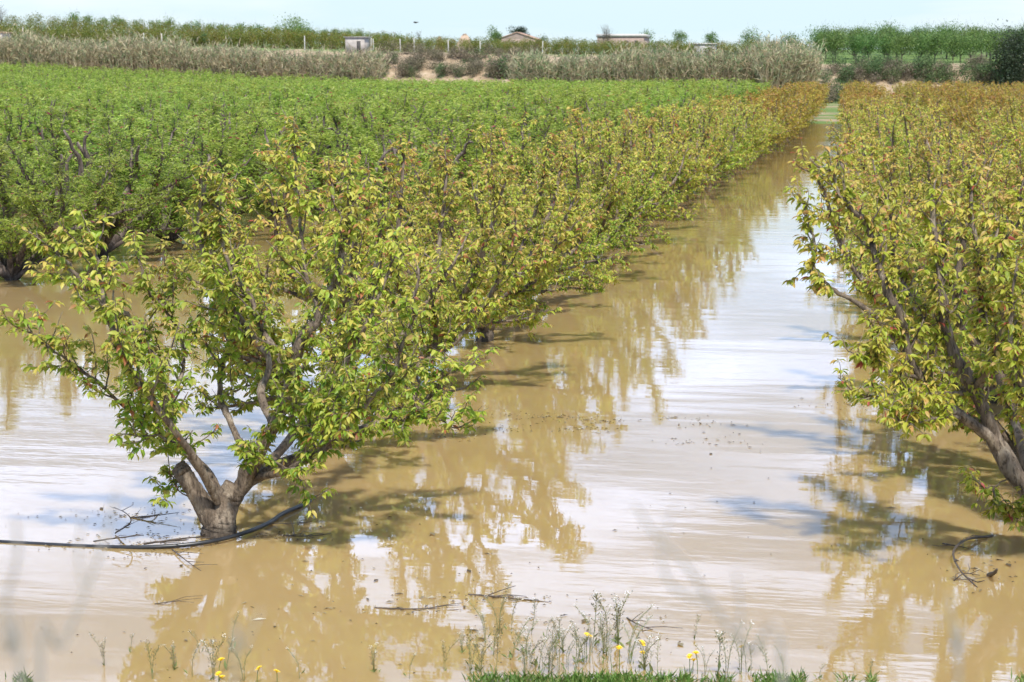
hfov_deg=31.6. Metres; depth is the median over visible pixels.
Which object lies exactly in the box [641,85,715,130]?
peach tree
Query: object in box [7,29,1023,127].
ground
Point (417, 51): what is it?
bank shrub
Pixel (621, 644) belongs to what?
flowering weed
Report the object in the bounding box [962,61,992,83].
bank shrub
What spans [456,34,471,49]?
earth heap
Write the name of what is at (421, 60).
bank shrub
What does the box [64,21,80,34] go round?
terrace bush
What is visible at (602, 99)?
peach tree
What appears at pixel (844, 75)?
bank shrub
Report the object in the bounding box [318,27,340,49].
terrace bush
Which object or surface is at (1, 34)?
stone hut
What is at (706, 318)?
flood water
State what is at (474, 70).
bank shrub
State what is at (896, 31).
almond tree
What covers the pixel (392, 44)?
bank shrub
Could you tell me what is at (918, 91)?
cherry tree
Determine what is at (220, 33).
terrace bush
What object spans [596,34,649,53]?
brick barn
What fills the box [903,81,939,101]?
cherry tree
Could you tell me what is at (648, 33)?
skyline tree
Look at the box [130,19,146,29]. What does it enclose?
crest tree
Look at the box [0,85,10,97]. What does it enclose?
peach tree
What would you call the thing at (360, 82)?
peach tree
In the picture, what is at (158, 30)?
terrace bush
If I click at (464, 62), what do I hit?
bank shrub
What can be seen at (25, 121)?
peach tree
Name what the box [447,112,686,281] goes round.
cherry tree
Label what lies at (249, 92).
peach tree
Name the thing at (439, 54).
bank shrub
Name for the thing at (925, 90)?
cherry tree
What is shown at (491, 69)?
bank shrub
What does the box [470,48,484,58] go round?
bank shrub
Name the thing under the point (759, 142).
cherry tree
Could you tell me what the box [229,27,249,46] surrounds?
terrace bush
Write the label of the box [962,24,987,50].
almond tree
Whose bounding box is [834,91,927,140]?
cherry tree
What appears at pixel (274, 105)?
peach tree
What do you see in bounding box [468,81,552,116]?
peach tree
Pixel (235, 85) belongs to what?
peach tree
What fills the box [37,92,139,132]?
peach tree
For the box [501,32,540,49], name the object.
gabled hut
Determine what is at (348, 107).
peach tree
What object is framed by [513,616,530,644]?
flowering weed
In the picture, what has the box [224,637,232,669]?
flowering weed
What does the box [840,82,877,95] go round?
cherry tree
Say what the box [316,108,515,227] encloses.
peach tree
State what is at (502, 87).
peach tree
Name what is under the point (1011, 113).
cherry tree
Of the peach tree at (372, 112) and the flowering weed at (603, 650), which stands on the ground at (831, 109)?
the peach tree at (372, 112)
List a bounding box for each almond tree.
[800,21,841,58]
[812,25,838,58]
[815,21,852,62]
[823,24,847,38]
[825,33,850,61]
[840,25,867,58]
[842,30,868,60]
[851,23,878,34]
[852,26,880,57]
[852,29,888,55]
[871,26,896,56]
[872,20,902,46]
[873,22,904,59]
[880,24,905,57]
[883,23,912,58]
[884,29,919,58]
[900,27,919,54]
[902,29,939,60]
[910,20,933,34]
[912,24,938,53]
[917,28,955,59]
[931,19,965,32]
[933,25,965,58]
[940,29,970,61]
[946,24,972,56]
[947,28,973,61]
[955,32,987,57]
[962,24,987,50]
[966,22,1001,55]
[975,26,1008,60]
[984,29,1007,59]
[986,27,1022,54]
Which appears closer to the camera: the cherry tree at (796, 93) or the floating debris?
the floating debris
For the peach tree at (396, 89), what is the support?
on the ground at (831, 109)
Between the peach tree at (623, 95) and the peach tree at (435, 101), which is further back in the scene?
the peach tree at (623, 95)
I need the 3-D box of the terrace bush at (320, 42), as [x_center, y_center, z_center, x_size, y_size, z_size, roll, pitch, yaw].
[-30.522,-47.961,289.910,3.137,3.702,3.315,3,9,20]
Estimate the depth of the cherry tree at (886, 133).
47.96 m
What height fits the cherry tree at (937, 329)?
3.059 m
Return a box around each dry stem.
[3,517,23,681]
[36,487,118,681]
[233,609,261,681]
[634,500,785,681]
[948,591,961,681]
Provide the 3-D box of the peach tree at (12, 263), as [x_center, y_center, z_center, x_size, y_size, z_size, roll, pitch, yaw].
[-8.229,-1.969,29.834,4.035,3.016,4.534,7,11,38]
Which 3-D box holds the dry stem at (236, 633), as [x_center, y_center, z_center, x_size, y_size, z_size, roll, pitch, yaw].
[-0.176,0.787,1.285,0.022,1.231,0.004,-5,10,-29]
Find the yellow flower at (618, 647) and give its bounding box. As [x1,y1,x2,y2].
[616,645,621,668]
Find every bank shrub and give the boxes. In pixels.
[377,37,398,52]
[385,48,399,62]
[387,54,409,66]
[393,59,410,77]
[394,56,413,70]
[398,38,417,53]
[398,59,417,77]
[405,52,422,69]
[409,44,424,57]
[409,59,424,70]
[411,52,427,67]
[412,68,423,77]
[414,42,425,52]
[416,44,426,54]
[422,45,437,59]
[423,56,438,68]
[428,46,445,61]
[429,63,445,77]
[430,47,446,59]
[432,52,449,72]
[435,65,450,75]
[444,45,455,57]
[444,60,458,73]
[447,61,465,76]
[448,44,465,57]
[449,59,475,76]
[452,45,466,58]
[458,47,471,60]
[459,58,473,68]
[463,60,478,73]
[465,56,485,68]
[467,42,481,59]
[467,62,482,73]
[468,64,481,74]
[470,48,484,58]
[479,34,498,53]
[480,46,491,57]
[482,50,511,77]
[482,63,497,77]
[485,62,505,76]
[493,60,510,77]
[494,58,509,77]
[509,43,528,56]
[526,43,539,53]
[818,66,832,83]
[819,66,832,78]
[823,50,842,70]
[824,81,839,102]
[824,87,835,102]
[829,62,839,72]
[829,76,852,102]
[833,69,852,81]
[836,54,860,73]
[836,66,855,81]
[840,63,856,81]
[845,64,867,79]
[848,45,869,66]
[848,61,863,75]
[853,74,867,82]
[855,54,871,65]
[859,62,872,76]
[864,61,882,77]
[865,55,883,72]
[868,68,883,82]
[869,45,892,71]
[869,61,887,79]
[880,62,900,79]
[882,57,903,70]
[884,54,904,69]
[884,58,909,80]
[886,68,901,82]
[886,75,897,83]
[891,54,905,66]
[898,61,916,75]
[900,62,917,77]
[901,57,924,78]
[903,72,913,81]
[911,68,931,80]
[913,54,932,72]
[914,53,953,82]
[923,74,934,83]
[938,56,975,83]
[938,59,956,78]
[958,62,971,74]
[960,50,976,67]
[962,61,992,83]
[968,52,988,62]
[969,71,987,83]
[972,62,987,79]
[973,69,992,82]
[984,60,999,81]
[989,56,1021,86]
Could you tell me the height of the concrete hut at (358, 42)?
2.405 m
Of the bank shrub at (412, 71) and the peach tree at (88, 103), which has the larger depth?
the bank shrub at (412, 71)
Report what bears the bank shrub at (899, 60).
on the ground at (831, 109)
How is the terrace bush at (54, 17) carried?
on the ground at (831, 109)
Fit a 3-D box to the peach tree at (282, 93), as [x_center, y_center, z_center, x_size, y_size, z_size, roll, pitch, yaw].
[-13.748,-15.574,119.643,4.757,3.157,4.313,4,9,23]
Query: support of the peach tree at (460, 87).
on the ground at (831, 109)
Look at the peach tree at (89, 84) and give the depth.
128.95 m
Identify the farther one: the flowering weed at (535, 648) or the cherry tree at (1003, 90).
the cherry tree at (1003, 90)
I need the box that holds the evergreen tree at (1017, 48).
[982,19,1023,88]
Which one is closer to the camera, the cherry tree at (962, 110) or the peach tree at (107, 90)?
the cherry tree at (962, 110)
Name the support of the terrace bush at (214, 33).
on the ground at (831, 109)
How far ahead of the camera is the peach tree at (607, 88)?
100.06 m
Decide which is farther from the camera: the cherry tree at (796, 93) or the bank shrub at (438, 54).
the bank shrub at (438, 54)
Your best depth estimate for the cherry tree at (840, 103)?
103.62 m
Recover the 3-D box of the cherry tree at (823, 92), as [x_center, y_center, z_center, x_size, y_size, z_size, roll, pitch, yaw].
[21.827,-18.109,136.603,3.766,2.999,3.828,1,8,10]
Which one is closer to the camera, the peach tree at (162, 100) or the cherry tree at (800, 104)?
the peach tree at (162, 100)
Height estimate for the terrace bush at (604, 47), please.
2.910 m
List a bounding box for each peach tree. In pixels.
[0,74,37,94]
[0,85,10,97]
[0,90,93,128]
[0,93,95,161]
[0,95,102,217]
[0,97,32,126]
[0,97,155,215]
[0,101,121,165]
[0,102,103,137]
[0,104,60,163]
[0,105,215,257]
[0,133,170,280]
[2,81,37,96]
[3,77,52,94]
[5,85,84,106]
[5,92,41,110]
[6,87,42,103]
[6,87,93,113]
[9,79,55,97]
[12,90,121,120]
[14,84,69,101]
[35,82,87,95]
[35,85,110,108]
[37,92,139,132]
[39,81,75,92]
[42,94,120,112]
[46,83,153,123]
[57,77,106,93]
[57,108,211,187]
[62,104,182,157]
[66,86,132,106]
[69,112,274,240]
[72,90,173,128]
[78,81,121,96]
[80,87,133,98]
[90,90,171,112]
[91,82,139,92]
[96,82,144,96]
[101,106,242,176]
[102,88,172,108]
[102,95,226,149]
[103,82,163,98]
[109,79,162,89]
[118,85,211,126]
[119,91,196,117]
[131,86,187,101]
[133,97,271,173]
[135,77,178,92]
[137,80,198,98]
[141,89,200,106]
[141,102,318,225]
[143,95,247,124]
[146,91,259,144]
[149,81,201,96]
[163,74,210,90]
[168,86,219,101]
[170,81,218,91]
[170,82,244,108]
[170,92,230,116]
[171,90,281,141]
[175,80,240,96]
[175,100,327,175]
[181,93,258,116]
[182,86,234,101]
[183,95,256,112]
[189,113,356,213]
[204,80,250,94]
[205,79,246,91]
[205,82,260,100]
[205,85,260,107]
[210,79,263,90]
[218,97,305,131]
[219,83,282,107]
[221,84,269,97]
[222,89,272,121]
[225,96,270,114]
[234,97,407,203]
[237,100,333,131]
[239,80,308,98]
[241,92,315,119]
[248,114,459,232]
[250,83,318,97]
[254,82,336,112]
[256,90,318,106]
[261,81,307,95]
[263,87,432,179]
[265,107,346,149]
[267,101,360,139]
[276,86,346,106]
[278,101,344,124]
[279,81,330,100]
[284,80,359,104]
[284,92,349,114]
[294,97,379,126]
[305,78,362,95]
[305,101,399,134]
[313,92,369,113]
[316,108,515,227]
[317,89,389,108]
[317,96,417,139]
[318,99,391,118]
[326,85,377,99]
[326,89,477,142]
[328,111,443,175]
[331,81,400,98]
[333,87,418,117]
[337,87,403,104]
[348,81,419,102]
[355,111,530,211]
[356,104,441,122]
[361,87,430,114]
[363,82,436,98]
[368,91,466,123]
[378,88,457,112]
[385,100,490,140]
[391,80,430,93]
[391,80,443,92]
[395,86,467,109]
[406,93,451,120]
[409,95,505,148]
[410,94,493,113]
[412,101,556,200]
[414,82,452,100]
[416,88,471,105]
[417,95,537,144]
[418,83,491,103]
[420,80,477,96]
[429,93,507,118]
[438,79,488,94]
[440,112,576,190]
[446,86,527,110]
[450,81,505,100]
[462,85,580,120]
[462,99,546,154]
[465,100,613,175]
[466,86,514,97]
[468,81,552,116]
[471,79,520,99]
[473,79,513,92]
[477,92,560,133]
[481,106,601,175]
[482,80,562,105]
[499,83,618,161]
[503,83,551,98]
[509,84,559,99]
[516,85,597,110]
[520,102,628,162]
[526,83,568,102]
[529,87,649,164]
[544,86,610,112]
[549,81,599,95]
[551,85,624,104]
[553,80,627,107]
[559,87,666,134]
[561,100,652,137]
[582,83,624,92]
[582,84,631,106]
[587,87,649,102]
[594,82,647,100]
[596,87,687,128]
[602,89,675,139]
[606,104,669,135]
[611,82,653,103]
[614,78,673,99]
[615,81,668,97]
[616,93,690,133]
[623,96,691,132]
[634,81,679,100]
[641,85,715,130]
[645,94,696,128]
[646,88,722,110]
[658,85,715,103]
[669,78,735,111]
[670,90,717,106]
[671,78,733,110]
[677,87,722,115]
[686,85,739,121]
[698,84,742,104]
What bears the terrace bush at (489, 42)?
on the ground at (831, 109)
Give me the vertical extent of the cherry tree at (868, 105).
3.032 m
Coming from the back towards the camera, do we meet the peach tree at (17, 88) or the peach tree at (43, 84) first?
the peach tree at (43, 84)
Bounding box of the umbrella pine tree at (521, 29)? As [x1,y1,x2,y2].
[508,26,531,34]
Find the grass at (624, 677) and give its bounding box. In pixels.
[5,665,1023,681]
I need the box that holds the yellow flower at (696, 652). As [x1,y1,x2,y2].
[693,651,698,673]
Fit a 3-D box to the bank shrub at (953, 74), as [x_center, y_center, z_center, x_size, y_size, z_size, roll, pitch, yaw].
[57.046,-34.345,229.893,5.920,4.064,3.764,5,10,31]
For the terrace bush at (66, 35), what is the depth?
274.98 m
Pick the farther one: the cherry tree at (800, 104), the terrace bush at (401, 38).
the terrace bush at (401, 38)
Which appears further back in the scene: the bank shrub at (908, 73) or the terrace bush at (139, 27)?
the terrace bush at (139, 27)
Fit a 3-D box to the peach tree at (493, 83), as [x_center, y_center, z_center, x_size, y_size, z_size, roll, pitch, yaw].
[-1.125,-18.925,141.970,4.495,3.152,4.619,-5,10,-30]
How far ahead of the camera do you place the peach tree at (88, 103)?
52.49 m
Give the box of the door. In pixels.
[357,41,360,50]
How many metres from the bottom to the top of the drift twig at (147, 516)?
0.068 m
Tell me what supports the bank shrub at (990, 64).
on the ground at (831, 109)
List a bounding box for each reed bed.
[0,23,251,77]
[231,40,390,82]
[505,33,802,85]
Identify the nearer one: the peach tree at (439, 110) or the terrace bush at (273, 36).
the peach tree at (439, 110)
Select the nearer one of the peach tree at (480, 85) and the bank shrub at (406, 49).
the peach tree at (480, 85)
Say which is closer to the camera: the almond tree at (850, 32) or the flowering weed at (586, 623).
the flowering weed at (586, 623)
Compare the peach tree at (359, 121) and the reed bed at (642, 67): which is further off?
the reed bed at (642, 67)
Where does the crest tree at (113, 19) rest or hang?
on the ground at (831, 109)
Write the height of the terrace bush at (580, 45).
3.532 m
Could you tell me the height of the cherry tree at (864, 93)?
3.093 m
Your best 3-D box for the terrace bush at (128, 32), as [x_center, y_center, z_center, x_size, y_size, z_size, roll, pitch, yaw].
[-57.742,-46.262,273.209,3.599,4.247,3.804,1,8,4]
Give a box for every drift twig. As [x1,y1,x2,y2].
[93,534,143,542]
[110,505,142,533]
[133,509,178,518]
[143,536,216,544]
[154,595,202,604]
[171,549,216,570]
[257,516,316,528]
[280,520,330,537]
[374,602,462,610]
[468,585,545,601]
[626,613,678,631]
[934,538,966,547]
[952,534,993,586]
[953,564,988,580]
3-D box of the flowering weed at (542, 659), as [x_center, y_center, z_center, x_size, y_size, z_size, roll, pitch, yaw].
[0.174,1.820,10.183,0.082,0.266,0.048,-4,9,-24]
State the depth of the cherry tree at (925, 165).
31.20 m
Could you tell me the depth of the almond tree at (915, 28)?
304.33 m
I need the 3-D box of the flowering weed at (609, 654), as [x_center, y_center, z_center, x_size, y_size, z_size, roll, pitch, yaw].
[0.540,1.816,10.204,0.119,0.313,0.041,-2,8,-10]
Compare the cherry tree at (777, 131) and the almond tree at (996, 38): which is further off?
the almond tree at (996, 38)
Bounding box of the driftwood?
[986,568,997,576]
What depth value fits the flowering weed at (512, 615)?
10.91 m
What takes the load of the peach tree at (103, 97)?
on the ground at (831, 109)
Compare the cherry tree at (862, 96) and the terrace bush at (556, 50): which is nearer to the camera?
the cherry tree at (862, 96)
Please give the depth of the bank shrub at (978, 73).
229.66 m
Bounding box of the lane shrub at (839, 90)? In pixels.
[835,80,845,101]
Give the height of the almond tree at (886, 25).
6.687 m
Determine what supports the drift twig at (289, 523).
on the flood water
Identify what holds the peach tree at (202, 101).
on the ground at (831, 109)
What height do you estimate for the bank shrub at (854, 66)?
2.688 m
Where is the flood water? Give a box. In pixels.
[0,118,1023,681]
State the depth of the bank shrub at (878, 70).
231.58 m
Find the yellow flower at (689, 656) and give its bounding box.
[687,654,691,672]
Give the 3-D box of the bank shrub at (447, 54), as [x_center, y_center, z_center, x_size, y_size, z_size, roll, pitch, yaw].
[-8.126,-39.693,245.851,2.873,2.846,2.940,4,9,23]
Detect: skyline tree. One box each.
[273,12,312,40]
[486,21,502,42]
[594,26,616,52]
[637,27,654,41]
[671,29,688,47]
[702,30,719,42]
[738,25,762,46]
[780,30,801,45]
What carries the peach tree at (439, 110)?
on the ground at (831, 109)
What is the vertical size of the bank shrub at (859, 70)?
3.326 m
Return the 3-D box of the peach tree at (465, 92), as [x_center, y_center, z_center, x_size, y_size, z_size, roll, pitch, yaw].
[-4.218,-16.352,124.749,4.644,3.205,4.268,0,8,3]
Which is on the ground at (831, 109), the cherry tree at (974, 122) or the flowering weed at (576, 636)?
the cherry tree at (974, 122)
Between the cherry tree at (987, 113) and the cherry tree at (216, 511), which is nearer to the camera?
the cherry tree at (216, 511)
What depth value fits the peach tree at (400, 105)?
70.10 m
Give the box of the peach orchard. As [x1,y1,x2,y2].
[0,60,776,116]
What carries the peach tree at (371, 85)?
on the ground at (831, 109)
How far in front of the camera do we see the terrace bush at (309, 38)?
290.47 m
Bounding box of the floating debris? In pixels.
[14,401,1017,677]
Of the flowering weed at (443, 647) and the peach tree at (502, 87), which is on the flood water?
the flowering weed at (443, 647)
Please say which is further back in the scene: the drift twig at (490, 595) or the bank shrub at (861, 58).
the bank shrub at (861, 58)
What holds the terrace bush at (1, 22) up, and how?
on the ground at (831, 109)
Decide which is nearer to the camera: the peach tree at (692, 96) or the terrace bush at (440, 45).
the peach tree at (692, 96)
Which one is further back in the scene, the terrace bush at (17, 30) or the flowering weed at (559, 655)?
the terrace bush at (17, 30)
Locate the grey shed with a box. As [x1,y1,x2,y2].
[692,43,717,57]
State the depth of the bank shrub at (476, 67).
237.15 m
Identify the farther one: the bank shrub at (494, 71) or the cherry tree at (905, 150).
the bank shrub at (494, 71)
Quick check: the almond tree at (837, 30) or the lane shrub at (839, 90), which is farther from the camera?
the almond tree at (837, 30)
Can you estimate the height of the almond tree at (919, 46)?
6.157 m
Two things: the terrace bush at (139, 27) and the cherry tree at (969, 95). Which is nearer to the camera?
the cherry tree at (969, 95)
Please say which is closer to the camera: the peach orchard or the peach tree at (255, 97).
the peach tree at (255, 97)
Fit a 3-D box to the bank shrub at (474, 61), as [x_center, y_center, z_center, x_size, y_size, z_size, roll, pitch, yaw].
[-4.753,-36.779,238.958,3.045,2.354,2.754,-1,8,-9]
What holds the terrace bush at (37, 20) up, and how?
on the ground at (831, 109)
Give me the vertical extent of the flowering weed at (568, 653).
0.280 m
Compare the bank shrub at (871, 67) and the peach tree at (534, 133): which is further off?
the bank shrub at (871, 67)
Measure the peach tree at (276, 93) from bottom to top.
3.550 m
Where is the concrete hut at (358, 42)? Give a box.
[344,37,370,51]
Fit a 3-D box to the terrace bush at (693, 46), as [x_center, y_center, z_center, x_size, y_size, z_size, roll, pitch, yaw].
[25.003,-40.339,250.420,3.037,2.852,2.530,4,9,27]
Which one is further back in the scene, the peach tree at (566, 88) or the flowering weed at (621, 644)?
the peach tree at (566, 88)
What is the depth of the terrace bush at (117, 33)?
274.01 m
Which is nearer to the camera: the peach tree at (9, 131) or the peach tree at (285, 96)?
the peach tree at (9, 131)
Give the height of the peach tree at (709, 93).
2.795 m
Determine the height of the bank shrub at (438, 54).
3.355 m
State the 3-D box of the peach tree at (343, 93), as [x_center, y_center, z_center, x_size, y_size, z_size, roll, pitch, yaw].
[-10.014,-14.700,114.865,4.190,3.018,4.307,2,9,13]
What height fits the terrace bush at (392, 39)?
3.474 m
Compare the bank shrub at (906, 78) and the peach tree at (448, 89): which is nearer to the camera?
the peach tree at (448, 89)
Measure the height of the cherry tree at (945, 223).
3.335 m
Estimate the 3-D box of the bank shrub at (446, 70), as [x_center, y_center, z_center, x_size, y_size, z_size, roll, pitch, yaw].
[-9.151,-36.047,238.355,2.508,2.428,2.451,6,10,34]
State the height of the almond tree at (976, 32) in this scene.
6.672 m
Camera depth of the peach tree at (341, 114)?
62.54 m
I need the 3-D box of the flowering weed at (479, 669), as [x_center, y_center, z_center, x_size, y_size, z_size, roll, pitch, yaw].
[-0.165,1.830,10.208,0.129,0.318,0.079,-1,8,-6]
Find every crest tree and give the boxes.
[65,10,80,24]
[81,12,96,26]
[94,17,108,27]
[108,15,123,28]
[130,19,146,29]
[146,17,159,31]
[163,13,175,29]
[185,18,204,33]
[232,20,246,33]
[251,21,263,32]
[293,23,308,35]
[354,28,367,36]
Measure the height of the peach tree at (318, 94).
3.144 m
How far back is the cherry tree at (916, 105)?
57.20 m
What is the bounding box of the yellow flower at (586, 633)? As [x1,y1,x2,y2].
[584,632,588,662]
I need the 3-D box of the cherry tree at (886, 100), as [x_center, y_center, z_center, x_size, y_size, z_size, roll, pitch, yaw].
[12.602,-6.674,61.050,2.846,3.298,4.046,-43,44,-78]
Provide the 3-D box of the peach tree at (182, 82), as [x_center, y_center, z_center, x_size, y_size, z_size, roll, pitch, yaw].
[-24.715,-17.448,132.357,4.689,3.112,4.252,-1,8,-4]
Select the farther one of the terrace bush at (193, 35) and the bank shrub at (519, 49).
the terrace bush at (193, 35)
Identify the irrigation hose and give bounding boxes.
[0,495,316,548]
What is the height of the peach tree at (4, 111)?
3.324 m
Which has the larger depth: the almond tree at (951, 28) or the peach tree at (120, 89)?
the almond tree at (951, 28)
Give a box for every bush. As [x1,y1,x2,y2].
[0,20,9,30]
[3,13,12,27]
[5,23,15,39]
[9,22,28,41]
[10,12,23,26]
[16,18,32,32]
[17,22,36,37]
[24,13,33,27]
[28,17,41,31]
[30,10,45,27]
[34,22,53,43]
[40,19,57,33]
[44,13,60,27]
[47,24,67,40]
[50,18,71,35]
[55,16,72,28]
[57,23,78,42]
[63,24,83,41]
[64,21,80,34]
[69,27,89,43]
[70,15,80,27]
[71,20,88,36]
[76,16,93,30]
[81,24,102,43]
[88,25,105,41]
[95,19,106,30]
[96,24,118,44]
[97,25,113,43]
[103,21,116,32]
[109,21,123,32]
[109,27,124,40]
[114,17,128,31]
[115,25,136,39]
[120,22,134,36]
[131,25,151,42]
[141,24,168,42]
[158,21,173,35]
[158,27,174,43]
[169,29,189,43]
[170,22,182,34]
[180,25,203,46]
[183,21,195,33]
[192,29,211,45]
[194,27,210,46]
[200,22,217,40]
[204,26,222,46]
[209,25,225,45]
[213,25,225,42]
[217,19,230,35]
[221,29,236,46]
[226,25,240,35]
[229,26,247,47]
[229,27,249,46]
[238,28,262,47]
[251,26,273,47]
[254,27,275,47]
[260,31,283,48]
[263,29,282,48]
[278,26,296,48]
[284,29,306,48]
[297,28,321,48]
[299,30,317,48]
[309,31,331,48]
[311,36,327,46]
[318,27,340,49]
[324,32,341,48]
[327,28,344,44]
[335,30,354,49]
[336,29,352,49]
[372,30,390,50]
[372,34,384,50]
[382,32,398,50]
[384,32,398,50]
[392,31,414,51]
[404,34,421,51]
[421,37,436,49]
[431,36,444,50]
[434,35,449,50]
[442,36,459,51]
[459,37,474,50]
[468,36,482,52]
[480,35,494,52]
[491,39,504,52]
[502,35,519,53]
[512,34,533,52]
[523,34,542,53]
[534,34,551,53]
[545,35,566,54]
[556,36,578,54]
[562,41,573,54]
[572,39,589,54]
[574,37,587,54]
[585,38,602,54]
[594,38,614,54]
[606,41,623,54]
[620,41,636,52]
[642,39,660,52]
[656,38,673,52]
[666,38,682,52]
[677,42,688,53]
[684,41,702,54]
[698,42,716,54]
[709,40,725,53]
[723,43,740,56]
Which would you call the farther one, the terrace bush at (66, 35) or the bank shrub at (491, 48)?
the terrace bush at (66, 35)
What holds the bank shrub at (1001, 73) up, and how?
on the ground at (831, 109)
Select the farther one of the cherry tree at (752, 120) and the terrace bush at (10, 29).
the terrace bush at (10, 29)
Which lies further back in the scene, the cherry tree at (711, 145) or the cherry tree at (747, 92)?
the cherry tree at (747, 92)
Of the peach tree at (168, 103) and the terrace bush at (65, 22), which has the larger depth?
the terrace bush at (65, 22)
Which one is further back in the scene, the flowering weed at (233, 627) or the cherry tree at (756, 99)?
the cherry tree at (756, 99)
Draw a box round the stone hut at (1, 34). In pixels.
[0,32,11,39]
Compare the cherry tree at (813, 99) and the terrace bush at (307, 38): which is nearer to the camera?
the cherry tree at (813, 99)
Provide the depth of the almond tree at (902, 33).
270.10 m
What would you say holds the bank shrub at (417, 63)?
on the ground at (831, 109)
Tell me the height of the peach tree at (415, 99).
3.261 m
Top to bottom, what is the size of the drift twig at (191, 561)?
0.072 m
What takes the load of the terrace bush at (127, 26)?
on the ground at (831, 109)
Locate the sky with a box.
[0,0,1023,53]
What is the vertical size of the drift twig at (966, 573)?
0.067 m
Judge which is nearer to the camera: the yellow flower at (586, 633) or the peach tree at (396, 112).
the yellow flower at (586, 633)
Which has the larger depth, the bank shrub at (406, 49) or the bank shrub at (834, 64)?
the bank shrub at (406, 49)
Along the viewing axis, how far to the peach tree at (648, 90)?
120.49 m
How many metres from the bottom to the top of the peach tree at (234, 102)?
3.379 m
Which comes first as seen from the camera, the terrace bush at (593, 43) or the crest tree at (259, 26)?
the terrace bush at (593, 43)
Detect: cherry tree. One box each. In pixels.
[0,107,499,538]
[134,154,536,448]
[240,133,597,386]
[339,130,631,341]
[402,130,633,305]
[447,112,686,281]
[485,115,692,262]
[526,106,721,243]
[555,117,716,230]
[567,105,723,211]
[602,103,733,200]
[609,96,747,197]
[622,95,757,174]
[645,98,758,185]
[657,98,764,178]
[681,100,771,171]
[684,101,781,156]
[696,97,791,158]
[706,93,794,146]
[714,95,790,157]
[723,91,807,149]
[731,94,803,146]
[735,92,805,147]
[735,92,810,138]
[744,88,818,125]
[745,92,816,132]
[746,88,815,121]
[749,88,818,123]
[755,85,824,120]
[761,86,819,104]
[763,89,817,124]
[766,84,832,116]
[767,86,826,111]
[769,81,824,107]
[772,84,823,112]
[776,83,826,106]
[779,82,827,100]
[782,141,1023,532]
[787,141,1023,470]
[789,81,825,96]
[807,99,1008,222]
[809,121,1023,353]
[817,148,1023,403]
[821,119,1020,259]
[826,92,970,175]
[826,94,945,153]
[831,110,1023,220]
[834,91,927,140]
[837,88,886,112]
[837,94,932,133]
[838,85,887,107]
[839,95,922,125]
[839,104,963,153]
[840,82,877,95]
[840,89,901,111]
[840,118,1023,243]
[841,84,888,99]
[841,102,937,142]
[842,83,879,99]
[842,92,899,109]
[844,84,891,97]
[846,94,916,122]
[846,97,919,141]
[847,90,919,114]
[847,92,928,132]
[851,98,971,152]
[851,106,972,181]
[853,114,1002,191]
[856,137,1023,310]
[900,80,934,103]
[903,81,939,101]
[908,82,932,102]
[909,82,940,106]
[913,84,940,106]
[914,82,944,119]
[917,82,951,107]
[918,83,962,110]
[919,80,960,126]
[919,82,968,124]
[925,85,977,106]
[928,85,990,120]
[932,83,980,130]
[932,86,984,122]
[936,87,1002,130]
[940,88,994,123]
[944,87,1008,127]
[945,92,1004,133]
[948,90,1023,132]
[952,92,1023,144]
[962,93,1023,141]
[964,96,1009,146]
[970,97,1023,151]
[973,95,1019,153]
[982,100,1023,151]
[983,98,1022,160]
[987,84,1020,106]
[987,84,1022,102]
[990,105,1023,162]
[995,94,1023,159]
[996,85,1023,101]
[1012,89,1023,114]
[1015,117,1023,135]
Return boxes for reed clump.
[743,31,827,88]
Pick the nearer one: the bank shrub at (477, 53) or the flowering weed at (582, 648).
the flowering weed at (582, 648)
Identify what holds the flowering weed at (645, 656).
on the ground at (831, 109)
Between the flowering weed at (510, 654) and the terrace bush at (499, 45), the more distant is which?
the terrace bush at (499, 45)
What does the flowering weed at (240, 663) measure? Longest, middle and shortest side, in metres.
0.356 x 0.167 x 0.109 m
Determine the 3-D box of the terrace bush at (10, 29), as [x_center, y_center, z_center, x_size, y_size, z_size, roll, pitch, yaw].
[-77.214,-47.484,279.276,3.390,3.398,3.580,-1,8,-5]
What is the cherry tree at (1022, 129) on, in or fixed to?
on the ground at (831, 109)
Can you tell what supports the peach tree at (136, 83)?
on the ground at (831, 109)
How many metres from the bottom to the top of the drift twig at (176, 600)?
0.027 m
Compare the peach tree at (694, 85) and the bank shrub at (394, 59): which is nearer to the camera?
the peach tree at (694, 85)
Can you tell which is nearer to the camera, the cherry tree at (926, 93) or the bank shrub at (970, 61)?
the cherry tree at (926, 93)
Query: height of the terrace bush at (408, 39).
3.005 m
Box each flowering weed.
[89,632,105,665]
[144,639,161,678]
[164,642,177,669]
[183,642,200,673]
[199,632,226,679]
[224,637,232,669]
[227,645,252,681]
[231,611,239,648]
[288,649,304,678]
[369,642,380,671]
[440,638,458,670]
[457,630,464,652]
[464,630,479,673]
[465,627,473,668]
[468,600,491,642]
[473,638,494,672]
[485,582,511,633]
[489,635,500,673]
[490,617,505,655]
[501,626,528,659]
[504,597,518,633]
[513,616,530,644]
[515,618,539,652]
[515,630,531,672]
[528,637,546,666]
[531,598,537,634]
[531,633,552,665]
[536,644,549,673]
[540,641,553,672]
[544,633,561,671]
[548,649,558,670]
[550,619,555,652]
[553,624,570,672]
[556,625,565,652]
[562,642,575,669]
[568,626,588,664]
[570,619,582,650]
[572,625,592,668]
[572,636,587,662]
[575,605,597,640]
[584,612,596,642]
[591,592,601,652]
[593,590,610,647]
[596,606,613,648]
[596,622,614,653]
[597,642,605,664]
[599,638,616,672]
[600,621,611,658]
[601,626,624,662]
[611,590,632,643]
[618,605,654,651]
[622,615,652,663]
[626,621,639,659]
[635,641,654,674]
[636,633,659,669]
[649,634,661,670]
[693,643,714,674]
[714,630,725,671]
[717,623,743,678]
[729,621,752,673]
[755,634,770,670]
[813,663,827,680]
[869,659,876,680]

